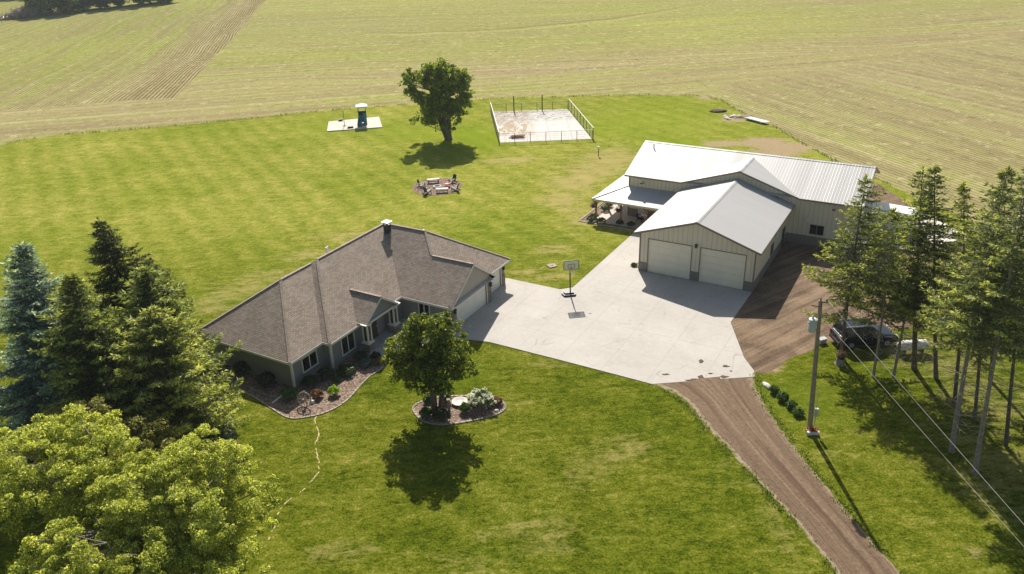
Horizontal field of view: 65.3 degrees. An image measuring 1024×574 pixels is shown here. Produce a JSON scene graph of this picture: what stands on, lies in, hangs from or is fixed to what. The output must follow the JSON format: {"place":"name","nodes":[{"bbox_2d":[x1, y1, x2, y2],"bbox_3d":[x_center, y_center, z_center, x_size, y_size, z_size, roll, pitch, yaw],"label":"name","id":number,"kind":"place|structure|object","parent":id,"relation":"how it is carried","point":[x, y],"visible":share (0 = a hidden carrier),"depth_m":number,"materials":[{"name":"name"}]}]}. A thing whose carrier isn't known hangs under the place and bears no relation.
{"place":"outdoors","nodes":[
{"label":"outdoors","id":0,"kind":"place"},
{"bbox_2d":[355,103,366,126],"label":"play tower","id":1,"kind":"structure","parent":0,"point":[362,116],"depth_m":130.20,"materials":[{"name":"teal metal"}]},
{"bbox_2d":[443,392,451,401],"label":"garden shrub","id":2,"kind":"object","parent":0,"point":[447,395],"visible":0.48,"depth_m":57.20,"materials":[{"name":"green plant"}]},
{"bbox_2d":[0,95,1023,573],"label":"lawn","id":3,"kind":"structure","parent":0,"point":[558,467],"depth_m":56.44,"materials":[{"name":"green plant"}]},
{"bbox_2d":[0,241,100,457],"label":"blue spruce","id":4,"kind":"object","parent":3,"relation":"on","point":[28,393],"visible":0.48,"depth_m":50.62,"materials":[{"name":"grey plant"}]},
{"bbox_2d":[0,403,177,550],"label":"young maple tree","id":5,"kind":"object","parent":3,"relation":"on","point":[55,475],"visible":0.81,"depth_m":38.88,"materials":[{"name":"green plant"}]},
{"bbox_2d":[26,273,155,465],"bbox_3d":[-25.798,5.198,50.210,9.492,13.335,9.926,-14,28,-24],"label":"green spruce","id":6,"kind":"object","parent":3,"relation":"on","point":[87,364],"visible":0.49,"depth_m":48.63,"materials":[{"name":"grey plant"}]},
{"bbox_2d":[7,472,198,573],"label":"young maple tree","id":7,"kind":"object","parent":3,"relation":"on","point":[83,554],"visible":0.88,"depth_m":35.77,"materials":[{"name":"green plant"}]},
{"bbox_2d":[25,396,184,497],"bbox_3d":[-23.343,10.301,46.083,8.703,7.839,5.612,-2,26,0],"label":"maple tree","id":8,"kind":"object","parent":3,"relation":"on","point":[153,427],"visible":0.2,"depth_m":45.62,"materials":[{"name":"green plant"}]},
{"bbox_2d":[81,217,186,358],"bbox_3d":[-27.041,1.241,57.174,7.372,14.281,8.516,-15,29,-26],"label":"spruce","id":9,"kind":"object","parent":3,"relation":"on","point":[112,284],"visible":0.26,"depth_m":54.35,"materials":[{"name":"green plant"}]},
{"bbox_2d":[87,304,250,464],"bbox_3d":[-22.036,6.080,50.885,9.110,11.284,9.598,-2,26,0],"label":"green spruce","id":10,"kind":"object","parent":3,"relation":"on","point":[171,362],"visible":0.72,"depth_m":49.07,"materials":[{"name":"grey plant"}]},
{"bbox_2d":[100,263,244,420],"bbox_3d":[-23.735,4.069,53.889,9.693,12.689,10.498,19,33,37],"label":"green spruce","id":11,"kind":"object","parent":3,"relation":"on","point":[149,287],"visible":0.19,"depth_m":51.69,"materials":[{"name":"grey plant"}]},
{"bbox_2d":[141,257,218,360],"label":"green spruce","id":12,"kind":"object","parent":3,"relation":"on","point":[154,266],"visible":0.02,"depth_m":57.90,"materials":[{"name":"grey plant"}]},
{"bbox_2d":[98,423,282,573],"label":"young maple tree","id":13,"kind":"object","parent":3,"relation":"on","point":[211,532],"visible":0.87,"depth_m":37.43,"materials":[{"name":"green plant"}]},
{"bbox_2d":[212,424,238,441],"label":"juniper","id":14,"kind":"object","parent":3,"relation":"on","point":[230,434],"visible":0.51,"depth_m":53.27,"materials":[{"name":"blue plant"}]},
{"bbox_2d":[268,417,319,539],"bbox_3d":[-13.108,11.735,50.892,1.774,0.001,12.093,-2,26,0],"label":"bare streak","id":15,"kind":"object","parent":3,"relation":"on","point":[314,476],"visible":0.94,"depth_m":51.65,"materials":[{"name":"soil"}]},
{"bbox_2d":[214,351,386,418],"bbox_3d":[-16.234,7.013,60.868,13.949,0.070,10.838,-9,27,-15],"label":"mulch bed","id":16,"kind":"object","parent":3,"relation":"on","point":[326,402],"visible":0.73,"depth_m":59.50,"materials":[{"name":"gravel"}]},
{"bbox_2d":[233,361,251,373],"bbox_3d":[-20.736,6.226,61.573,1.639,1.124,1.518,-2,26,0],"label":"garden shrub","id":17,"kind":"object","parent":16,"relation":"on","point":[238,366],"visible":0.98,"depth_m":61.22,"materials":[{"name":"green plant"}]},
{"bbox_2d":[255,371,275,385],"bbox_3d":[-18.508,6.914,59.998,1.660,1.128,1.621,-2,26,0],"label":"garden shrub","id":18,"kind":"object","parent":16,"relation":"on","point":[264,376],"visible":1,"depth_m":59.61,"materials":[{"name":"green plant"}]},
{"bbox_2d":[279,385,298,398],"bbox_3d":[-16.361,7.724,58.396,1.427,0.942,1.442,-2,26,0],"label":"garden shrub","id":19,"kind":"object","parent":16,"relation":"on","point":[288,391],"visible":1,"depth_m":58.12,"materials":[{"name":"green plant"}]},
{"bbox_2d":[297,391,310,406],"bbox_3d":[-14.895,8.018,57.303,1.138,1.233,0.507,6,27,16],"label":"wagon wheel","id":20,"kind":"object","parent":16,"relation":"on","point":[304,399],"visible":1,"depth_m":57.27,"materials":[{"name":"grey wood"}]},
{"bbox_2d":[300,374,319,387],"bbox_3d":[-15.106,7.017,59.847,1.455,0.891,1.501,-2,26,0],"label":"garden shrub","id":21,"kind":"object","parent":16,"relation":"on","point":[308,379],"visible":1,"depth_m":59.57,"materials":[{"name":"green plant"}]},
{"bbox_2d":[310,388,323,398],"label":"garden shrub","id":22,"kind":"object","parent":16,"relation":"on","point":[317,393],"visible":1,"depth_m":58.22,"materials":[{"name":"brown plant"}]},
{"bbox_2d":[316,365,334,378],"bbox_3d":[-14.130,6.481,60.796,1.339,0.981,1.368,-24,33,-38],"label":"garden shrub","id":23,"kind":"object","parent":16,"relation":"on","point":[324,371],"visible":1,"depth_m":60.52,"materials":[{"name":"green plant"}]},
{"bbox_2d":[328,384,339,395],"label":"garden shrub","id":24,"kind":"object","parent":16,"relation":"on","point":[334,389],"visible":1,"depth_m":58.45,"materials":[{"name":"green plant"}]},
{"bbox_2d":[336,364,355,375],"bbox_3d":[-12.717,6.303,61.300,1.685,0.796,1.616,-2,26,0],"label":"garden shrub","id":25,"kind":"object","parent":16,"relation":"on","point":[349,369],"visible":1,"depth_m":60.97,"materials":[{"name":"green plant"}]},
{"bbox_2d":[354,349,368,359],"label":"garden shrub","id":26,"kind":"object","parent":16,"relation":"on","point":[360,355],"visible":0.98,"depth_m":62.74,"materials":[{"name":"green plant"}]},
{"bbox_2d":[358,357,372,367],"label":"garden shrub","id":27,"kind":"object","parent":16,"relation":"on","point":[365,362],"visible":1,"depth_m":62.10,"materials":[{"name":"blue plant"}]},
{"bbox_2d":[370,351,380,358],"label":"garden shrub","id":28,"kind":"object","parent":16,"relation":"on","point":[374,354],"visible":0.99,"depth_m":62.90,"materials":[{"name":"green plant"}]},
{"bbox_2d":[197,220,510,386],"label":"ranch house","id":29,"kind":"structure","parent":3,"relation":"on","point":[370,291],"depth_m":64.98,"materials":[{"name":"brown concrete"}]},
{"bbox_2d":[301,349,318,373],"bbox_3d":[-15.369,5.647,60.734,0.090,1.280,1.740,12,29,27],"label":"window","id":30,"kind":"structure","parent":29,"relation":"in","point":[310,360],"depth_m":60.76,"materials":[{"name":"glass"}]},
{"bbox_2d":[340,331,355,356],"bbox_3d":[-12.959,4.449,63.214,0.090,1.600,1.660,12,29,27],"label":"window","id":31,"kind":"structure","parent":29,"relation":"in","point":[348,344],"depth_m":63.26,"materials":[{"name":"glass"}]},
{"bbox_2d":[371,320,377,338],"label":"front door","id":32,"kind":"structure","parent":29,"relation":"in","point":[374,324],"depth_m":65.95,"materials":[{"name":"metal"}]},
{"bbox_2d":[418,303,430,316],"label":"window","id":33,"kind":"structure","parent":29,"relation":"in","point":[421,307],"depth_m":67.57,"materials":[{"name":"glass"}]},
{"bbox_2d":[457,286,485,323],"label":"garage door","id":34,"kind":"structure","parent":29,"relation":"in","point":[477,300],"depth_m":69.22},
{"bbox_2d":[491,269,499,292],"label":"garage door","id":35,"kind":"structure","parent":29,"relation":"in","point":[496,282],"depth_m":73.72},
{"bbox_2d":[327,117,381,131],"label":"playground slab","id":36,"kind":"structure","parent":3,"relation":"on","point":[373,122],"depth_m":131.12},
{"bbox_2d":[376,330,468,355],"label":"concrete walk","id":37,"kind":"structure","parent":3,"relation":"on","point":[382,351],"depth_m":65.12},
{"bbox_2d":[396,57,474,140],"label":"cottonwood tree","id":38,"kind":"object","parent":3,"relation":"on","point":[443,83],"visible":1,"depth_m":117.97,"materials":[{"name":"green plant"}]},
{"bbox_2d":[412,178,461,195],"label":"gravel circle","id":39,"kind":"object","parent":3,"relation":"on","point":[430,185],"visible":0.81,"depth_m":101.43,"materials":[{"name":"gravel"}]},
{"bbox_2d":[448,174,457,183],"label":"adirondack chair","id":40,"kind":"object","parent":39,"relation":"on","point":[454,178],"visible":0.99,"depth_m":102.73,"materials":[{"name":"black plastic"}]},
{"bbox_2d":[412,395,505,424],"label":"mulch island","id":41,"kind":"structure","parent":3,"relation":"on","point":[478,412],"depth_m":56.19,"materials":[{"name":"red stone"}]},
{"bbox_2d":[419,406,432,416],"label":"garden shrub","id":42,"kind":"object","parent":41,"relation":"on","point":[425,411],"visible":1,"depth_m":55.74,"materials":[{"name":"green plant"}]},
{"bbox_2d":[423,394,430,403],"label":"garden shrub","id":43,"kind":"object","parent":41,"relation":"on","point":[426,399],"visible":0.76,"depth_m":57.12,"materials":[{"name":"green plant"}]},
{"bbox_2d":[379,310,479,410],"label":"maple tree","id":44,"kind":"object","parent":41,"relation":"on","point":[424,363],"visible":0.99,"depth_m":53.35,"materials":[{"name":"green plant"}]},
{"bbox_2d":[431,407,450,421],"bbox_3d":[-4.966,8.867,55.449,1.339,0.821,1.405,-15,29,-25],"label":"garden shrub","id":45,"kind":"object","parent":41,"relation":"on","point":[443,412],"visible":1,"depth_m":55.19,"materials":[{"name":"green plant"}]},
{"bbox_2d":[446,398,450,409],"bbox_3d":[-4.473,8.297,56.456,0.260,0.882,0.260,-2,26,0],"label":"garden post","id":46,"kind":"object","parent":41,"relation":"on","point":[448,403],"visible":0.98,"depth_m":56.34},
{"bbox_2d":[452,396,467,405],"bbox_3d":[-3.754,8.263,57.282,1.160,0.210,1.160,-6,26,-9],"label":"stone bowl","id":47,"kind":"object","parent":41,"relation":"on","point":[457,401],"visible":0.84,"depth_m":57.35,"materials":[{"name":"white stone"}]},
{"bbox_2d":[458,402,471,412],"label":"garden shrub","id":48,"kind":"object","parent":41,"relation":"on","point":[464,406],"visible":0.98,"depth_m":55.99,"materials":[{"name":"green plant"}]},
{"bbox_2d":[466,387,496,406],"bbox_3d":[-2.159,7.802,56.729,2.274,1.479,2.102,-2,26,0],"label":"flowering bush","id":49,"kind":"object","parent":41,"relation":"on","point":[486,397],"visible":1,"depth_m":56.25,"materials":[{"name":"white plant"}]},
{"bbox_2d":[493,395,502,405],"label":"garden shrub","id":50,"kind":"object","parent":41,"relation":"on","point":[498,399],"visible":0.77,"depth_m":56.77,"materials":[{"name":"red plant"}]},
{"bbox_2d":[3,93,975,223],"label":"field edge grass","id":51,"kind":"structure","parent":3,"relation":"on","point":[505,98],"depth_m":135.03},
{"bbox_2d":[490,102,498,138],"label":"court fence","id":52,"kind":"object","parent":3,"relation":"on","point":[492,113],"visible":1,"depth_m":129.63,"materials":[{"name":"metal"}]},
{"bbox_2d":[493,101,567,110],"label":"court fence","id":53,"kind":"object","parent":3,"relation":"on","point":[527,105],"visible":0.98,"depth_m":137.19,"materials":[{"name":"metal"}]},
{"bbox_2d":[493,109,591,142],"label":"court slab","id":54,"kind":"structure","parent":3,"relation":"on","point":[539,123],"depth_m":128.02,"materials":[{"name":"concrete"}]},
{"bbox_2d":[510,134,524,137],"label":"timber heap","id":55,"kind":"object","parent":54,"relation":"on","point":[518,135],"visible":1,"depth_m":121.17,"materials":[{"name":"brown wood"}]},
{"bbox_2d":[499,130,592,142],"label":"court fence","id":56,"kind":"object","parent":3,"relation":"on","point":[530,138],"visible":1,"depth_m":119.00,"materials":[{"name":"metal"}]},
{"bbox_2d":[569,99,593,139],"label":"court fence","id":57,"kind":"object","parent":3,"relation":"on","point":[583,117],"visible":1,"depth_m":126.58,"materials":[{"name":"metal"}]},
{"bbox_2d":[578,202,635,230],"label":"patio bed","id":58,"kind":"object","parent":3,"relation":"on","point":[600,211],"visible":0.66,"depth_m":89.12,"materials":[{"name":"beige stone"}]},
{"bbox_2d":[586,215,595,220],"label":"clipped shrub","id":59,"kind":"object","parent":58,"relation":"on","point":[590,218],"visible":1,"depth_m":88.74,"materials":[{"name":"green plant"}]},
{"bbox_2d":[709,109,726,112],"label":"soil heap","id":60,"kind":"object","parent":3,"relation":"on","point":[718,110],"visible":1,"depth_m":132.66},
{"bbox_2d":[591,140,879,291],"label":"metal shop","id":61,"kind":"structure","parent":3,"relation":"on","point":[730,218],"depth_m":80.00,"materials":[{"name":"grey metal"}]},
{"bbox_2d":[648,239,691,278],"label":"garage door","id":62,"kind":"structure","parent":61,"relation":"in","point":[665,258],"depth_m":75.06,"materials":[{"name":"metal"}]},
{"bbox_2d":[699,248,745,288],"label":"garage door","id":63,"kind":"structure","parent":61,"relation":"in","point":[720,268],"depth_m":72.81,"materials":[{"name":"metal"}]},
{"bbox_2d":[781,226,785,247],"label":"side door","id":64,"kind":"structure","parent":61,"relation":"in","point":[783,233],"depth_m":80.63,"materials":[{"name":"metal"}]},
{"bbox_2d":[809,224,824,235],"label":"window","id":65,"kind":"structure","parent":61,"relation":"in","point":[814,229],"depth_m":80.57,"materials":[{"name":"black glass"}]},
{"bbox_2d":[723,114,749,119],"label":"debris heap","id":66,"kind":"object","parent":3,"relation":"on","point":[734,116],"visible":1,"depth_m":129.16,"materials":[{"name":"white wood"}]},
{"bbox_2d":[745,117,769,123],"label":"metal sheets","id":67,"kind":"object","parent":3,"relation":"on","point":[761,121],"visible":1,"depth_m":126.23,"materials":[{"name":"white metal"}]},
{"bbox_2d":[769,384,779,393],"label":"garden shrub","id":68,"kind":"object","parent":3,"relation":"on","point":[773,389],"visible":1,"depth_m":57.21,"materials":[{"name":"green plant"}]},
{"bbox_2d":[651,374,899,573],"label":"gravel lane","id":69,"kind":"structure","parent":3,"relation":"on","point":[733,410],"depth_m":49.96,"materials":[{"name":"gravel"}]},
{"bbox_2d":[776,391,788,400],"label":"garden shrub","id":70,"kind":"object","parent":3,"relation":"on","point":[782,395],"visible":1,"depth_m":56.27,"materials":[{"name":"green plant"}]},
{"bbox_2d":[660,372,907,573],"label":"lane edge grass","id":71,"kind":"structure","parent":3,"relation":"on","point":[721,442],"depth_m":50.02,"materials":[{"name":"plant"}]},
{"bbox_2d":[785,400,797,407],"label":"garden shrub","id":72,"kind":"object","parent":3,"relation":"on","point":[791,403],"visible":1,"depth_m":55.44,"materials":[{"name":"green plant"}]},
{"bbox_2d":[791,406,805,415],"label":"garden shrub","id":73,"kind":"object","parent":3,"relation":"on","point":[797,411],"visible":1,"depth_m":54.66,"materials":[{"name":"green plant"}]},
{"bbox_2d":[805,426,819,434],"bbox_3d":[19.872,9.492,52.882,0.963,0.546,0.593,4,26,13],"label":"flower trough","id":74,"kind":"object","parent":3,"relation":"on","point":[813,431],"visible":1,"depth_m":52.79,"materials":[{"name":"white plastic"}]},
{"bbox_2d":[807,298,827,428],"bbox_3d":[19.293,5.218,51.177,1.625,10.000,0.540,-2,26,0],"label":"utility pole","id":75,"kind":"object","parent":3,"relation":"on","point":[814,324],"visible":0.98,"depth_m":50.90,"materials":[{"name":"brown wood"}]},
{"bbox_2d":[820,315,1023,546],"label":"power line","id":76,"kind":"object","parent":75,"relation":"attached to","point":[926,436],"visible":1,"depth_m":39.49,"materials":[{"name":"metal"}]},
{"bbox_2d":[829,302,1021,521],"bbox_3d":[21.909,12.315,28.498,0.016,3.059,47.442,-4,26,-5],"label":"power line","id":77,"kind":"object","parent":75,"relation":"attached to","point":[930,418],"visible":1,"depth_m":39.15,"materials":[{"name":"metal"}]},
{"bbox_2d":[834,349,846,366],"bbox_3d":[24.908,5.313,60.512,0.887,1.194,0.843,-2,26,0],"label":"stump planter","id":78,"kind":"object","parent":3,"relation":"on","point":[840,358],"visible":1,"depth_m":60.40,"materials":[{"name":"grey wood"}]},
{"bbox_2d":[801,174,905,351],"bbox_3d":[25.010,-1.235,58.611,7.180,14.670,7.190,6,27,15],"label":"windbreak conifer","id":79,"kind":"object","parent":3,"relation":"on","point":[849,295],"visible":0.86,"depth_m":57.95,"materials":[{"name":"plant"}]},
{"bbox_2d":[829,318,898,348],"bbox_3d":[27.855,3.568,63.136,4.870,1.887,2.260,-3,26,-4],"label":"parked car","id":80,"kind":"object","parent":3,"relation":"on","point":[853,340],"visible":0.69,"depth_m":62.43,"materials":[{"name":"black paint"}]},
{"bbox_2d":[731,183,1018,372],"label":"gravel yard","id":81,"kind":"structure","parent":3,"relation":"on","point":[769,322],"depth_m":69.18,"materials":[{"name":"gravel"}]},
{"bbox_2d":[819,336,826,344],"bbox_3d":[24.689,4.249,63.585,0.660,0.460,0.460,-11,27,-18],"label":"utility box","id":82,"kind":"object","parent":81,"relation":"on","point":[823,339],"visible":0.75,"depth_m":63.44,"materials":[{"name":"metal"}]},
{"bbox_2d":[859,213,966,249],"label":"pale gravel pad","id":83,"kind":"object","parent":81,"relation":"on","point":[946,239],"visible":0.04,"depth_m":82.82,"materials":[{"name":"stone"}]},
{"bbox_2d":[863,200,918,233],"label":"camper trailer","id":84,"kind":"object","parent":83,"relation":"on","point":[905,210],"visible":0.24,"depth_m":83.06,"materials":[{"name":"white metal"}]},
{"bbox_2d":[849,207,921,376],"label":"windbreak conifer","id":85,"kind":"object","parent":3,"relation":"on","point":[886,279],"visible":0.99,"depth_m":55.59,"materials":[{"name":"plant"}]},
{"bbox_2d":[880,231,937,377],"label":"windbreak conifer","id":86,"kind":"object","parent":3,"relation":"on","point":[908,308],"visible":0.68,"depth_m":55.55,"materials":[{"name":"plant"}]},
{"bbox_2d":[863,165,962,369],"bbox_3d":[28.909,-0.902,56.309,7.233,15.918,7.197,-2,26,0],"label":"windbreak conifer","id":87,"kind":"object","parent":3,"relation":"on","point":[913,358],"visible":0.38,"depth_m":55.46,"materials":[{"name":"plant"}]},
{"bbox_2d":[896,339,929,354],"bbox_3d":[31.000,4.518,61.697,2.580,1.270,0.800,-3,26,-3],"label":"propane tank","id":88,"kind":"object","parent":3,"relation":"on","point":[922,344],"visible":0.44,"depth_m":61.35,"materials":[{"name":"white metal"}]},
{"bbox_2d":[868,164,962,379],"bbox_3d":[29.308,-0.745,55.298,6.400,16.486,6.803,-5,26,-6],"label":"windbreak conifer","id":89,"kind":"object","parent":3,"relation":"on","point":[932,248],"visible":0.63,"depth_m":54.09,"materials":[{"name":"plant"}]},
{"bbox_2d":[918,181,983,404],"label":"windbreak conifer","id":90,"kind":"object","parent":3,"relation":"on","point":[962,191],"visible":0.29,"depth_m":50.41,"materials":[{"name":"plant"}]},
{"bbox_2d":[916,164,1023,452],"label":"windbreak conifer","id":91,"kind":"object","parent":3,"relation":"on","point":[972,284],"visible":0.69,"depth_m":45.71,"materials":[{"name":"plant"}]},
{"bbox_2d":[933,166,1023,474],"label":"windbreak conifer","id":92,"kind":"object","parent":3,"relation":"on","point":[1012,314],"visible":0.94,"depth_m":43.74,"materials":[{"name":"plant"}]},
{"bbox_2d":[944,212,1023,419],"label":"windbreak conifer","id":93,"kind":"object","parent":3,"relation":"on","point":[976,381],"visible":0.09,"depth_m":52.26,"materials":[{"name":"plant"}]},
{"bbox_2d":[969,181,1019,379],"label":"windbreak conifer","id":94,"kind":"object","parent":3,"relation":"on","point":[999,240],"visible":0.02,"depth_m":52.83,"materials":[{"name":"plant"}]},
{"bbox_2d":[971,207,1023,446],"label":"windbreak conifer","id":95,"kind":"object","parent":3,"relation":"on","point":[1008,415],"visible":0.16,"depth_m":49.62,"materials":[{"name":"plant"}]},
{"bbox_2d":[990,217,1023,430],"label":"windbreak conifer","id":96,"kind":"object","parent":3,"relation":"on","point":[1017,359],"visible":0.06,"depth_m":50.82,"materials":[{"name":"plant"}]},
{"bbox_2d":[0,0,1023,236],"bbox_3d":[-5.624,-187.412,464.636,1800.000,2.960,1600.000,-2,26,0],"label":"crop field","id":97,"kind":"structure","parent":0,"point":[897,93],"depth_m":179.70,"materials":[{"name":"plant"}]},
{"bbox_2d":[0,5,70,19],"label":"brush heap","id":98,"kind":"object","parent":97,"relation":"on","point":[23,10],"visible":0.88,"depth_m":286.15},
{"bbox_2d":[22,0,56,14],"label":"woodland tree","id":99,"kind":"object","parent":97,"relation":"on","point":[46,6],"visible":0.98,"depth_m":287.34,"materials":[{"name":"green plant"}]},
{"bbox_2d":[52,0,80,13],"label":"woodland tree","id":100,"kind":"object","parent":97,"relation":"on","point":[65,6],"visible":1,"depth_m":290.32,"materials":[{"name":"green plant"}]},
{"bbox_2d":[73,0,93,10],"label":"woodland conifer","id":101,"kind":"object","parent":97,"relation":"on","point":[86,4],"visible":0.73,"depth_m":296.62,"materials":[{"name":"green plant"}]},
{"bbox_2d":[93,0,111,8],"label":"woodland conifer","id":102,"kind":"object","parent":97,"relation":"on","point":[100,3],"visible":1,"depth_m":300.31,"materials":[{"name":"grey plant"}]},
{"bbox_2d":[111,0,126,6],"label":"woodland conifer","id":103,"kind":"object","parent":97,"relation":"on","point":[120,3],"visible":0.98,"depth_m":303.92,"materials":[{"name":"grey plant"}]},
{"bbox_2d":[127,0,153,4],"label":"woodland tree","id":104,"kind":"object","parent":97,"relation":"on","point":[140,2],"visible":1,"depth_m":307.80,"materials":[{"name":"green plant"}]},
{"bbox_2d":[155,0,172,2],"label":"woodland tree","id":105,"kind":"object","parent":97,"relation":"on","point":[166,1],"visible":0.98,"depth_m":311.83,"materials":[{"name":"green plant"}]},
{"bbox_2d":[454,233,754,383],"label":"concrete driveway","id":106,"kind":"structure","parent":0,"point":[644,326],"depth_m":67.60,"materials":[{"name":"concrete"}]},
{"bbox_2d":[561,260,578,296],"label":"basketball hoop","id":107,"kind":"object","parent":106,"relation":"on","point":[567,293],"visible":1,"depth_m":72.20,"materials":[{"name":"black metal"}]},
{"bbox_2d":[589,313,731,380],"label":"soil clods","id":108,"kind":"object","parent":106,"relation":"on","point":[702,361],"visible":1,"depth_m":59.72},
{"bbox_2d":[593,204,644,227],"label":"shop patio","id":109,"kind":"structure","parent":0,"point":[612,216],"depth_m":89.86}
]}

